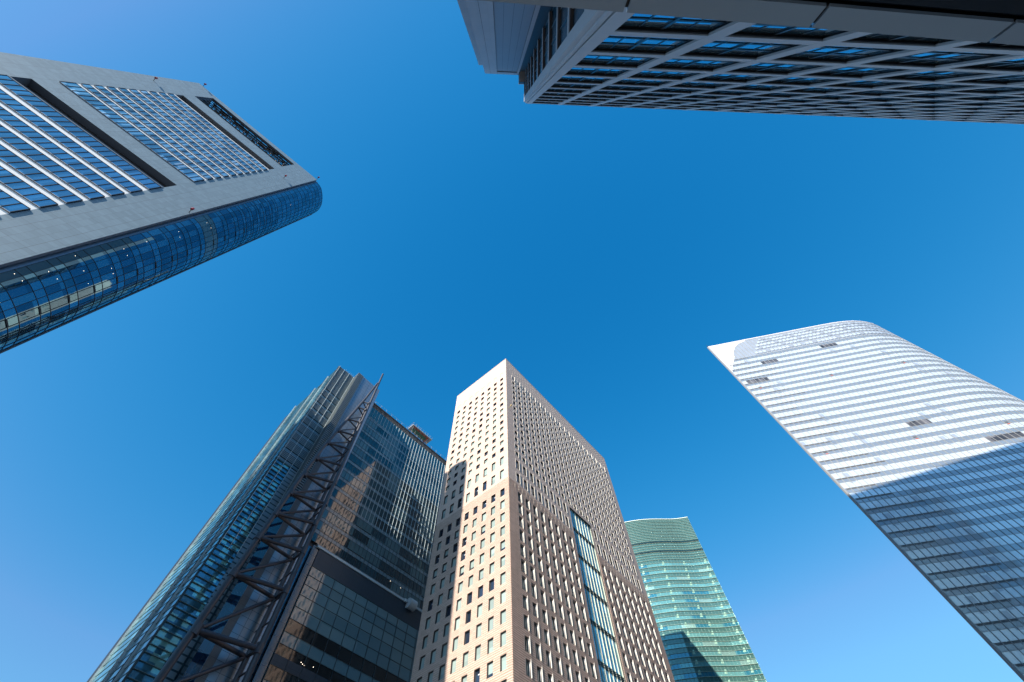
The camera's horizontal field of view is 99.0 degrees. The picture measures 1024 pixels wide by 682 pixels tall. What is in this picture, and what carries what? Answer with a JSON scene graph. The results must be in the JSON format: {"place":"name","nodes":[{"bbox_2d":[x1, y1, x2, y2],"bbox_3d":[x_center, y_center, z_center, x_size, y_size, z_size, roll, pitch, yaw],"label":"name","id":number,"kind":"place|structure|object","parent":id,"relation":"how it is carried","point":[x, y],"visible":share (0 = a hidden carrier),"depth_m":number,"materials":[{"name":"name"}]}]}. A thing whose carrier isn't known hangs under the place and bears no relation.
{"place":"outdoors","nodes":[
{"label":"outdoors","id":0,"kind":"place"},
{"bbox_2d":[0,52,322,353],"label":"granite tower","id":1,"kind":"structure","parent":0,"point":[116,185],"depth_m":87.85,"materials":[{"name":"grey"}]},
{"bbox_2d":[0,284,18,351],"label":"flank window","id":2,"kind":"structure","parent":1,"relation":"in","point":[4,296],"depth_m":58.72,"materials":[{"name":"blue glass"}]},
{"bbox_2d":[0,266,50,349],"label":"flank window","id":3,"kind":"structure","parent":1,"relation":"in","point":[10,284],"depth_m":61.22,"materials":[{"name":"blue glass"}]},
{"bbox_2d":[26,258,77,335],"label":"flank window","id":4,"kind":"structure","parent":1,"relation":"in","point":[42,274],"depth_m":65.40,"materials":[{"name":"blue glass"}]},
{"bbox_2d":[56,250,102,322],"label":"flank window","id":5,"kind":"structure","parent":1,"relation":"in","point":[77,263],"depth_m":69.58,"materials":[{"name":"blue glass"}]},
{"bbox_2d":[83,243,123,311],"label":"flank window","id":6,"kind":"structure","parent":1,"relation":"in","point":[93,250],"depth_m":73.83,"materials":[{"name":"blue glass"}]},
{"bbox_2d":[107,237,143,302],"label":"flank window","id":7,"kind":"structure","parent":1,"relation":"in","point":[120,242],"depth_m":78.05,"materials":[{"name":"blue glass"}]},
{"bbox_2d":[128,232,160,290],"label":"flank window","id":8,"kind":"structure","parent":1,"relation":"in","point":[150,240],"depth_m":82.26,"materials":[{"name":"blue glass"}]},
{"bbox_2d":[147,227,176,282],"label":"flank window","id":9,"kind":"structure","parent":1,"relation":"in","point":[154,232],"depth_m":86.48,"materials":[{"name":"blue glass"}]},
{"bbox_2d":[165,222,191,275],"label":"flank window","id":10,"kind":"structure","parent":1,"relation":"in","point":[182,230],"depth_m":90.71,"materials":[{"name":"blue glass"}]},
{"bbox_2d":[180,218,204,271],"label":"flank window","id":11,"kind":"structure","parent":1,"relation":"in","point":[191,221],"depth_m":94.91,"materials":[{"name":"blue glass"}]},
{"bbox_2d":[194,215,217,263],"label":"flank window","id":12,"kind":"structure","parent":1,"relation":"in","point":[209,222],"depth_m":99.15,"materials":[{"name":"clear glass"}]},
{"bbox_2d":[206,211,228,260],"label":"flank window","id":13,"kind":"structure","parent":1,"relation":"in","point":[221,224],"depth_m":103.35,"materials":[{"name":"blue glass"}]},
{"bbox_2d":[219,208,238,253],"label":"flank window","id":14,"kind":"structure","parent":1,"relation":"in","point":[233,225],"depth_m":107.59,"materials":[{"name":"blue glass"}]},
{"bbox_2d":[230,206,246,248],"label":"flank window","id":15,"kind":"structure","parent":1,"relation":"in","point":[239,212],"depth_m":111.26,"materials":[{"name":"blue glass"}]},
{"bbox_2d":[238,204,253,245],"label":"flank window","id":16,"kind":"structure","parent":1,"relation":"in","point":[247,211],"depth_m":114.46,"materials":[{"name":"blue glass"}]},
{"bbox_2d":[245,202,259,242],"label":"flank window","id":17,"kind":"structure","parent":1,"relation":"in","point":[254,211],"depth_m":117.69,"materials":[{"name":"blue glass"}]},
{"bbox_2d":[252,200,265,238],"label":"flank window","id":18,"kind":"structure","parent":1,"relation":"in","point":[256,202],"depth_m":120.86,"materials":[{"name":"blue glass"}]},
{"bbox_2d":[256,198,271,238],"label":"flank window","id":19,"kind":"structure","parent":1,"relation":"in","point":[269,221],"depth_m":124.09,"materials":[{"name":"blue glass"}]},
{"bbox_2d":[266,196,277,233],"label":"flank window","id":20,"kind":"structure","parent":1,"relation":"in","point":[274,219],"depth_m":127.34,"materials":[{"name":"blue glass"}]},
{"bbox_2d":[271,195,281,231],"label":"flank window","id":21,"kind":"structure","parent":1,"relation":"in","point":[279,207],"depth_m":130.20,"materials":[{"name":"blue glass"}]},
{"bbox_2d":[276,194,286,229],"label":"flank window","id":22,"kind":"structure","parent":1,"relation":"in","point":[282,199],"depth_m":132.90,"materials":[{"name":"blue glass"}]},
{"bbox_2d":[280,192,290,227],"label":"flank window","id":23,"kind":"structure","parent":1,"relation":"in","point":[288,206],"depth_m":135.59,"materials":[{"name":"blue glass"}]},
{"bbox_2d":[285,191,294,225],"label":"flank window","id":24,"kind":"structure","parent":1,"relation":"in","point":[288,193],"depth_m":138.20,"materials":[{"name":"blue glass"}]},
{"bbox_2d":[289,190,298,222],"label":"flank window","id":25,"kind":"structure","parent":1,"relation":"in","point":[294,195],"depth_m":140.82,"materials":[{"name":"blue glass"}]},
{"bbox_2d":[293,189,301,221],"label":"flank window","id":26,"kind":"structure","parent":1,"relation":"in","point":[298,194],"depth_m":143.53,"materials":[{"name":"blue glass"}]},
{"bbox_2d":[297,188,305,219],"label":"flank window","id":27,"kind":"structure","parent":1,"relation":"in","point":[300,190],"depth_m":146.18,"materials":[{"name":"blue glass"}]},
{"bbox_2d":[300,187,308,218],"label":"flank window","id":28,"kind":"structure","parent":1,"relation":"in","point":[305,191],"depth_m":148.81,"materials":[{"name":"blue glass"}]},
{"bbox_2d":[301,186,312,218],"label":"flank window","id":29,"kind":"structure","parent":1,"relation":"in","point":[306,187],"depth_m":151.48,"materials":[{"name":"blue glass"}]},
{"bbox_2d":[307,185,315,215],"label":"flank window","id":30,"kind":"structure","parent":1,"relation":"in","point":[311,188],"depth_m":154.36,"materials":[{"name":"blue glass"}]},
{"bbox_2d":[311,184,318,213],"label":"flank window","id":31,"kind":"structure","parent":1,"relation":"in","point":[315,188],"depth_m":156.84,"materials":[{"name":"blue glass"}]},
{"bbox_2d":[310,183,321,214],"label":"flank window","id":32,"kind":"structure","parent":1,"relation":"in","point":[318,187],"depth_m":159.53,"materials":[{"name":"blue glass"}]},
{"bbox_2d":[87,366,446,681],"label":"truss tower","id":33,"kind":"structure","parent":0,"point":[306,556],"depth_m":125.41,"materials":[{"name":"blue glass"}]},
{"bbox_2d":[404,598,417,611],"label":"service drum","id":34,"kind":"object","parent":33,"relation":"attached to","point":[411,604],"visible":1,"depth_m":139.15,"materials":[{"name":"grey metal"}]},
{"bbox_2d":[0,0,1023,681],"label":"sky","id":35,"kind":"structure","parent":0,"point":[463,226],"materials":[{"name":"blue"}]},
{"bbox_2d":[410,359,674,681],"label":"beige tower","id":36,"kind":"structure","parent":0,"point":[534,574],"depth_m":123.38,"materials":[{"name":"tile"}]},
{"bbox_2d":[438,664,444,680],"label":"window","id":37,"kind":"structure","parent":36,"relation":"in","point":[441,671],"depth_m":93.30,"materials":[{"name":"grey glass"}]},
{"bbox_2d":[450,657,456,673],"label":"window","id":38,"kind":"structure","parent":36,"relation":"in","point":[453,662],"depth_m":92.33,"materials":[{"name":"grey glass"}]},
{"bbox_2d":[452,636,458,651],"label":"window","id":39,"kind":"structure","parent":36,"relation":"in","point":[455,641],"depth_m":96.26,"materials":[{"name":"grey glass"}]},
{"bbox_2d":[462,651,468,667],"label":"window","id":40,"kind":"structure","parent":36,"relation":"in","point":[465,655],"depth_m":91.46,"materials":[{"name":"grey glass"}]},
{"bbox_2d":[464,629,469,644],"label":"window","id":41,"kind":"structure","parent":36,"relation":"in","point":[467,634],"depth_m":95.35,"materials":[{"name":"blue"}]},
{"bbox_2d":[474,667,479,681],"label":"window","id":42,"kind":"structure","parent":36,"relation":"in","point":[476,672],"depth_m":86.65,"materials":[{"name":"blue glass"}]},
{"bbox_2d":[475,644,480,660],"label":"window","id":43,"kind":"structure","parent":36,"relation":"in","point":[478,648],"depth_m":90.47,"materials":[{"name":"grey glass"}]},
{"bbox_2d":[476,623,481,637],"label":"window","id":44,"kind":"structure","parent":36,"relation":"in","point":[478,627],"depth_m":94.56,"materials":[{"name":"grey glass"}]},
{"bbox_2d":[487,660,492,678],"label":"window","id":45,"kind":"structure","parent":36,"relation":"in","point":[489,665],"depth_m":85.58,"materials":[{"name":"grey glass"}]},
{"bbox_2d":[487,637,492,653],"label":"window","id":46,"kind":"structure","parent":36,"relation":"in","point":[490,642],"depth_m":89.47,"materials":[{"name":"grey glass"}]},
{"bbox_2d":[488,616,493,631],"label":"window","id":47,"kind":"structure","parent":36,"relation":"in","point":[491,620],"depth_m":93.53,"materials":[{"name":"grey glass"}]},
{"bbox_2d":[500,630,505,646],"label":"window","id":48,"kind":"structure","parent":36,"relation":"in","point":[503,634],"depth_m":88.66,"materials":[{"name":"grey glass"}]},
{"bbox_2d":[500,609,505,624],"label":"window","id":49,"kind":"structure","parent":36,"relation":"in","point":[503,613],"depth_m":92.58,"materials":[{"name":"grey glass"}]},
{"bbox_2d":[500,589,505,603],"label":"window","id":50,"kind":"structure","parent":36,"relation":"in","point":[502,594],"depth_m":96.62,"materials":[{"name":"grey glass"}]},
{"bbox_2d":[500,572,505,584],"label":"window","id":51,"kind":"structure","parent":36,"relation":"in","point":[502,576],"depth_m":100.49,"materials":[{"name":"grey glass"}]},
{"bbox_2d":[500,654,506,671],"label":"window","id":52,"kind":"structure","parent":36,"relation":"in","point":[503,666],"depth_m":84.60,"materials":[{"name":"grey glass"}]},
{"bbox_2d":[522,596,528,610],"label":"window","id":53,"kind":"structure","parent":36,"relation":"in","point":[525,600],"depth_m":97.32,"materials":[{"name":"grey glass"}]},
{"bbox_2d":[523,615,529,630],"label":"window","id":54,"kind":"structure","parent":36,"relation":"in","point":[526,619],"depth_m":93.37,"materials":[{"name":"grey glass"}]},
{"bbox_2d":[524,636,530,653],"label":"window","id":55,"kind":"structure","parent":36,"relation":"in","point":[527,643],"depth_m":89.43,"materials":[{"name":"grey glass"}]},
{"bbox_2d":[525,659,532,678],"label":"window","id":56,"kind":"structure","parent":36,"relation":"in","point":[528,664],"depth_m":85.51,"materials":[{"name":"grey glass"}]},
{"bbox_2d":[533,622,539,638],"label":"window","id":57,"kind":"structure","parent":36,"relation":"in","point":[536,626],"depth_m":94.66,"materials":[{"name":"grey glass"}]},
{"bbox_2d":[535,643,541,660],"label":"window","id":58,"kind":"structure","parent":36,"relation":"in","point":[538,655],"depth_m":90.72,"materials":[{"name":"grey glass"}]},
{"bbox_2d":[536,665,543,681],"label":"window","id":59,"kind":"structure","parent":36,"relation":"in","point":[539,672],"depth_m":86.86,"materials":[{"name":"grey glass"}]},
{"bbox_2d":[544,629,549,645],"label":"window","id":60,"kind":"structure","parent":36,"relation":"in","point":[546,634],"depth_m":95.84,"materials":[{"name":"grey glass"}]},
{"bbox_2d":[545,651,551,667],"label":"window","id":61,"kind":"structure","parent":36,"relation":"in","point":[548,655],"depth_m":91.90,"materials":[{"name":"grey glass"}]},
{"bbox_2d":[553,636,559,652],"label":"window","id":62,"kind":"structure","parent":36,"relation":"in","point":[556,640],"depth_m":97.04,"materials":[{"name":"grey glass"}]},
{"bbox_2d":[555,656,562,674],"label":"window","id":63,"kind":"structure","parent":36,"relation":"in","point":[558,662],"depth_m":93.08,"materials":[{"name":"grey glass"}]},
{"bbox_2d":[563,643,569,658],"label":"window","id":64,"kind":"structure","parent":36,"relation":"in","point":[566,652],"depth_m":98.23,"materials":[{"name":"grey glass"}]},
{"bbox_2d":[565,665,572,681],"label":"window","id":65,"kind":"structure","parent":36,"relation":"in","point":[568,668],"depth_m":94.24,"materials":[{"name":"grey glass"}]},
{"bbox_2d":[571,648,578,665],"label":"window","id":66,"kind":"structure","parent":36,"relation":"in","point":[575,657],"depth_m":99.37,"materials":[{"name":"grey glass"}]},
{"bbox_2d":[581,656,587,672],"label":"window","id":67,"kind":"structure","parent":36,"relation":"in","point":[583,661],"depth_m":100.59,"materials":[{"name":"grey glass"}]},
{"bbox_2d":[624,517,766,681],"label":"green tower","id":68,"kind":"structure","parent":0,"point":[702,636],"depth_m":243.96,"materials":[{"name":"green glass"},{"name":"metal"}]},
{"bbox_2d":[457,0,1023,123],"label":"grid tower","id":69,"kind":"structure","parent":0,"point":[550,55],"depth_m":66.98,"materials":[{"name":"black metal"}]},
{"bbox_2d":[548,89,583,91],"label":"window","id":70,"kind":"structure","parent":69,"relation":"in","point":[548,89],"depth_m":104.20,"materials":[{"name":"black glass"}]},
{"bbox_2d":[552,83,594,86],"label":"window","id":71,"kind":"structure","parent":69,"relation":"in","point":[556,84],"depth_m":92.58,"materials":[{"name":"black glass"}]},
{"bbox_2d":[559,76,608,81],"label":"window","id":72,"kind":"structure","parent":69,"relation":"in","point":[562,78],"depth_m":81.40,"materials":[{"name":"blue glass"}]},
{"bbox_2d":[567,67,625,74],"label":"window","id":73,"kind":"structure","parent":69,"relation":"in","point":[574,70],"depth_m":70.38,"materials":[{"name":"blue glass"}]},
{"bbox_2d":[594,91,630,93],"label":"window","id":74,"kind":"structure","parent":69,"relation":"in","point":[594,91],"depth_m":104.61,"materials":[{"name":"black glass"}]},
{"bbox_2d":[579,55,650,64],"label":"window","id":75,"kind":"structure","parent":69,"relation":"in","point":[599,59],"depth_m":59.39,"materials":[{"name":"blue glass"}]},
{"bbox_2d":[603,86,648,89],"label":"window","id":76,"kind":"structure","parent":69,"relation":"in","point":[615,87],"depth_m":93.53,"materials":[{"name":"black glass"}]},
{"bbox_2d":[615,79,668,83],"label":"window","id":77,"kind":"structure","parent":69,"relation":"in","point":[624,80],"depth_m":82.09,"materials":[{"name":"blue glass"}]},
{"bbox_2d":[596,35,690,51],"bbox_3d":[13.902,-32.349,47.329,8.964,10.080,0.814,-3,-64,0],"label":"window","id":78,"kind":"structure","parent":69,"relation":"in","point":[628,43],"depth_m":48.24,"materials":[{"name":"blue glass"}]},
{"bbox_2d":[642,93,677,95],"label":"window","id":79,"kind":"structure","parent":69,"relation":"in","point":[642,93],"depth_m":104.95,"materials":[{"name":"black glass"}]},
{"bbox_2d":[632,71,696,77],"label":"window","id":80,"kind":"structure","parent":69,"relation":"in","point":[644,73],"depth_m":70.77,"materials":[{"name":"blue glass"}]},
{"bbox_2d":[620,13,728,30],"bbox_3d":[14.181,-27.132,36.493,8.964,10.080,0.814,-3,-64,0],"label":"window","id":81,"kind":"structure","parent":69,"relation":"in","point":[660,22],"depth_m":39.03,"materials":[{"name":"blue glass"}]},
{"bbox_2d":[658,88,698,91],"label":"window","id":82,"kind":"structure","parent":69,"relation":"in","point":[663,89],"depth_m":94.01,"materials":[{"name":"black glass"}]},
{"bbox_2d":[656,59,736,68],"bbox_3d":[24.459,-37.328,58.559,9.512,10.080,0.860,-3,-64,0],"label":"window","id":83,"kind":"structure","parent":69,"relation":"in","point":[687,63],"depth_m":59.83,"materials":[{"name":"blue glass"}]},
{"bbox_2d":[677,82,726,86],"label":"window","id":84,"kind":"structure","parent":69,"relation":"in","point":[686,83],"depth_m":82.04,"materials":[{"name":"blue glass"}]},
{"bbox_2d":[707,90,749,93],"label":"window","id":85,"kind":"structure","parent":69,"relation":"in","point":[719,91],"depth_m":94.15,"materials":[{"name":"black glass"}]},
{"bbox_2d":[700,74,766,80],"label":"window","id":86,"kind":"structure","parent":69,"relation":"in","point":[717,76],"depth_m":71.18,"materials":[{"name":"blue glass"}]},
{"bbox_2d":[687,41,796,55],"bbox_3d":[24.738,-32.111,47.723,9.512,10.080,0.860,-3,-64,0],"label":"window","id":87,"kind":"structure","parent":69,"relation":"in","point":[716,47],"depth_m":48.67,"materials":[{"name":"blue glass"}]},
{"bbox_2d":[480,0,1023,45],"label":"canopy","id":88,"kind":"object","parent":69,"relation":"attached to","point":[997,21],"visible":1,"depth_m":8.42,"materials":[{"name":"grey metal"}]},
{"bbox_2d":[734,85,789,88],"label":"window","id":89,"kind":"structure","parent":69,"relation":"in","point":[746,86],"depth_m":82.80,"materials":[{"name":"blue glass"}]},
{"bbox_2d":[735,63,820,71],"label":"window","id":90,"kind":"structure","parent":69,"relation":"in","point":[776,67],"depth_m":60.18,"materials":[{"name":"blue glass"}]},
{"bbox_2d":[761,93,802,95],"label":"window","id":91,"kind":"structure","parent":69,"relation":"in","point":[777,94],"depth_m":94.39,"materials":[{"name":"black glass"}]},
{"bbox_2d":[738,23,840,36],"bbox_3d":[25.016,-26.894,36.886,9.512,10.080,0.860,-3,-64,0],"label":"window","id":92,"kind":"structure","parent":69,"relation":"in","point":[756,28],"depth_m":40.10,"materials":[{"name":"blue glass"}]},
{"bbox_2d":[767,77,835,82],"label":"window","id":93,"kind":"structure","parent":69,"relation":"in","point":[791,79],"depth_m":71.57,"materials":[{"name":"blue glass"}]},
{"bbox_2d":[796,87,844,91],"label":"window","id":94,"kind":"structure","parent":69,"relation":"in","point":[812,88],"depth_m":83.23,"materials":[{"name":"blue glass"}]},
{"bbox_2d":[814,95,855,97],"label":"window","id":95,"kind":"structure","parent":69,"relation":"in","point":[825,96],"depth_m":94.64,"materials":[{"name":"black glass"}]},
{"bbox_2d":[785,46,899,59],"bbox_3d":[35.848,-31.867,48.126,9.512,10.080,0.860,-3,-64,0],"label":"window","id":96,"kind":"structure","parent":69,"relation":"in","point":[825,52],"depth_m":49.04,"materials":[{"name":"blue glass"}]},
{"bbox_2d":[816,67,901,75],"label":"window","id":97,"kind":"structure","parent":69,"relation":"in","point":[862,71],"depth_m":60.62,"materials":[{"name":"blue glass"}]},
{"bbox_2d":[834,80,903,85],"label":"window","id":98,"kind":"structure","parent":69,"relation":"in","point":[858,83],"depth_m":71.99,"materials":[{"name":"blue glass"}]},
{"bbox_2d":[851,90,903,93],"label":"window","id":99,"kind":"structure","parent":69,"relation":"in","point":[871,91],"depth_m":83.37,"materials":[{"name":"black glass"}]},
{"bbox_2d":[866,97,905,99],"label":"window","id":100,"kind":"structure","parent":69,"relation":"in","point":[881,98],"depth_m":95.46,"materials":[{"name":"black glass"}]},
{"bbox_2d":[858,33,948,41],"bbox_3d":[36.126,-26.650,37.290,9.512,10.080,0.860,-3,-64,0],"label":"window","id":101,"kind":"structure","parent":69,"relation":"in","point":[887,37],"depth_m":41.26,"materials":[{"name":"blue glass"}]},
{"bbox_2d":[891,71,979,78],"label":"window","id":102,"kind":"structure","parent":69,"relation":"in","point":[929,74],"depth_m":61.08,"materials":[{"name":"blue glass"}]},
{"bbox_2d":[911,93,960,96],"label":"window","id":103,"kind":"structure","parent":69,"relation":"in","point":[927,94],"depth_m":83.67,"materials":[{"name":"black glass"}]},
{"bbox_2d":[901,84,971,88],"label":"window","id":104,"kind":"structure","parent":69,"relation":"in","point":[927,86],"depth_m":72.41,"materials":[{"name":"blue glass"}]},
{"bbox_2d":[876,51,1000,63],"bbox_3d":[46.958,-31.622,48.530,9.512,10.080,0.860,-3,-64,0],"label":"window","id":105,"kind":"structure","parent":69,"relation":"in","point":[933,57],"depth_m":49.47,"materials":[{"name":"blue glass"}]},
{"bbox_2d":[966,95,1017,98],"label":"window","id":106,"kind":"structure","parent":69,"relation":"in","point":[981,97],"depth_m":84.54,"materials":[{"name":"black glass"}]},
{"bbox_2d":[969,87,1023,91],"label":"window","id":107,"kind":"structure","parent":69,"relation":"in","point":[997,89],"depth_m":72.93,"materials":[{"name":"black glass"}]},
{"bbox_2d":[972,74,1023,81],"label":"window","id":108,"kind":"structure","parent":69,"relation":"in","point":[1011,78],"depth_m":62.63,"materials":[{"name":"blue glass"}]},
{"bbox_2d":[707,321,1023,681],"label":"white tower","id":109,"kind":"structure","parent":0,"point":[915,453],"depth_m":153.98,"materials":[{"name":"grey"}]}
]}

